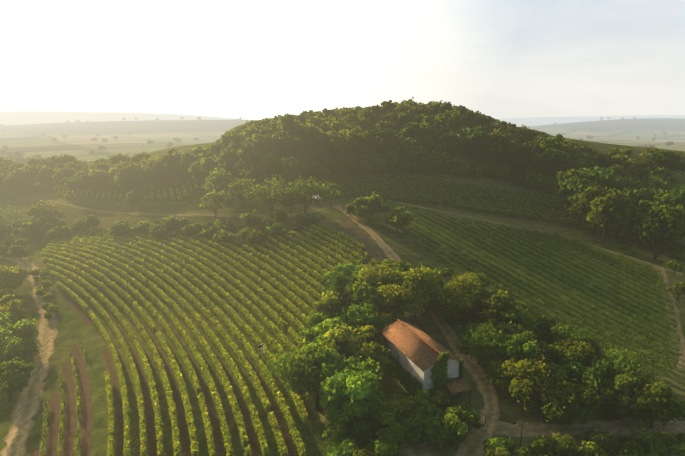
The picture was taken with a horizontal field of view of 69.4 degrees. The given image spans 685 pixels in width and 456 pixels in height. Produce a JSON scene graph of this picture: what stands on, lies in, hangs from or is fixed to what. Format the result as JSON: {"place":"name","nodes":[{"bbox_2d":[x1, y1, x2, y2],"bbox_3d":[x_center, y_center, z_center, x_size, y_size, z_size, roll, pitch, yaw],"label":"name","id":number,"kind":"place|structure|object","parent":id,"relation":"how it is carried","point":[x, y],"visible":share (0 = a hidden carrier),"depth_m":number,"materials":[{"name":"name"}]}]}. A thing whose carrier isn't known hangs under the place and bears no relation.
{"place":"outdoors","nodes":[
{"label":"outdoors","id":0,"kind":"place"},
{"bbox_2d":[29,232,366,455],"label":"vineyard soil","id":1,"kind":"structure","parent":0,"point":[85,422],"depth_m":84.73,"materials":[{"name":"brown soil"}]},
{"bbox_2d":[38,222,368,455],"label":"vineyard","id":2,"kind":"object","parent":1,"relation":"on","point":[67,249],"visible":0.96,"depth_m":116.58,"materials":[{"name":"green plant"}]},
{"bbox_2d":[0,111,684,455],"bbox_3d":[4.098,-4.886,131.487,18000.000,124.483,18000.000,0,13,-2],"label":"ground","id":3,"kind":"structure","parent":0,"point":[18,134],"depth_m":147.22,"materials":[{"name":"green plant"}]},
{"bbox_2d":[0,264,43,401],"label":"trees","id":4,"kind":"object","parent":3,"relation":"on","point":[14,321],"visible":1,"depth_m":106.71,"materials":[{"name":"green plant"}]},
{"bbox_2d":[29,269,58,320],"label":"hedge","id":5,"kind":"object","parent":3,"relation":"on","point":[43,293],"visible":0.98,"depth_m":134.93,"materials":[{"name":"green plant"}]},
{"bbox_2d":[0,145,242,195],"bbox_3d":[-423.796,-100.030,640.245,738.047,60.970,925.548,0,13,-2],"label":"trees","id":6,"kind":"object","parent":3,"relation":"on","point":[126,172],"visible":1,"depth_m":230.21,"materials":[{"name":"green plant"}]},
{"bbox_2d":[53,178,198,201],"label":"vineyard","id":7,"kind":"object","parent":3,"relation":"on","point":[110,192],"visible":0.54,"depth_m":223.91,"materials":[{"name":"green plant"}]},
{"bbox_2d":[0,167,341,259],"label":"trees","id":8,"kind":"object","parent":3,"relation":"on","point":[219,230],"visible":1,"depth_m":167.40,"materials":[{"name":"green plant"}]},
{"bbox_2d":[0,116,673,156],"bbox_3d":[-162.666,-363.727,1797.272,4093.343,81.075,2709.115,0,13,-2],"label":"trees","id":9,"kind":"object","parent":3,"relation":"on","point":[170,144],"visible":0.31,"depth_m":1510.23,"materials":[{"name":"green plant"}]},
{"bbox_2d":[0,190,684,455],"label":"paths","id":10,"kind":"structure","parent":3,"relation":"on","point":[25,411],"depth_m":87.88,"materials":[{"name":"brown soil"}]},
{"bbox_2d":[259,258,441,423],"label":"trees","id":11,"kind":"object","parent":3,"relation":"on","point":[346,377],"depth_m":83.61,"materials":[{"name":"green plant"}]},
{"bbox_2d":[322,399,406,455],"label":"trees","id":12,"kind":"object","parent":3,"relation":"on","point":[356,436],"visible":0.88,"depth_m":65.72,"materials":[{"name":"green plant"}]},
{"bbox_2d":[344,192,413,232],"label":"ridge trees","id":13,"kind":"object","parent":3,"relation":"on","point":[396,218],"visible":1,"depth_m":158.18,"materials":[{"name":"green plant"}]},
{"bbox_2d":[388,351,463,400],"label":"ivy","id":14,"kind":"object","parent":3,"relation":"on","point":[438,377],"visible":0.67,"depth_m":76.37,"materials":[{"name":"green plant"}]},
{"bbox_2d":[383,389,484,446],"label":"trees","id":15,"kind":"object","parent":3,"relation":"on","point":[426,416],"depth_m":68.44,"materials":[{"name":"green plant"}]},
{"bbox_2d":[264,171,679,251],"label":"vineyard","id":16,"kind":"object","parent":3,"relation":"on","point":[455,198],"visible":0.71,"depth_m":207.49,"materials":[{"name":"green plant"}]},
{"bbox_2d":[399,210,680,385],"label":"vineyard","id":17,"kind":"object","parent":3,"relation":"on","point":[586,322],"visible":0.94,"depth_m":132.78,"materials":[{"name":"green plant"}]},
{"bbox_2d":[422,267,684,427],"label":"trees","id":18,"kind":"object","parent":3,"relation":"on","point":[550,364],"depth_m":79.53,"materials":[{"name":"green plant"}]},
{"bbox_2d":[485,410,666,447],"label":"poles","id":19,"kind":"object","parent":3,"relation":"on","point":[522,424],"visible":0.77,"depth_m":65.61,"materials":[{"name":"brown wood"}]},
{"bbox_2d":[482,426,684,455],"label":"trees","id":20,"kind":"object","parent":3,"relation":"on","point":[663,443],"visible":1,"depth_m":64.34,"materials":[{"name":"green plant"}]},
{"bbox_2d":[552,146,684,259],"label":"trees","id":21,"kind":"object","parent":3,"relation":"on","point":[645,197],"visible":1,"depth_m":187.97,"materials":[{"name":"green plant"}]},
{"bbox_2d":[663,242,684,299],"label":"trees","id":22,"kind":"object","parent":3,"relation":"on","point":[676,256],"visible":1,"depth_m":149.83,"materials":[{"name":"green plant"}]},
{"bbox_2d":[0,0,684,119],"label":"sky","id":23,"kind":"structure","parent":0,"point":[246,59],"materials":[{"name":"white"}]},
{"bbox_2d":[208,97,610,185],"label":"forest hill","id":24,"kind":"structure","parent":0,"point":[417,129],"depth_m":249.59,"materials":[{"name":"green plant"}]},
{"bbox_2d":[197,143,633,193],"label":"vineyard","id":25,"kind":"object","parent":24,"relation":"on","point":[277,163],"visible":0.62,"depth_m":234.99,"materials":[{"name":"green plant"}]},
{"bbox_2d":[383,336,459,395],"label":"house walls","id":26,"kind":"structure","parent":0,"point":[419,374],"depth_m":76.97,"materials":[{"name":"white paint"}]},
{"bbox_2d":[380,319,471,393],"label":"house roof","id":27,"kind":"structure","parent":26,"relation":"on","point":[419,348],"depth_m":79.81,"materials":[{"name":"orange tile"}]},
{"bbox_2d":[410,359,470,403],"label":"pergola frame","id":28,"kind":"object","parent":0,"point":[463,391],"visible":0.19,"depth_m":75.55,"materials":[{"name":"brown wood"}]}
]}

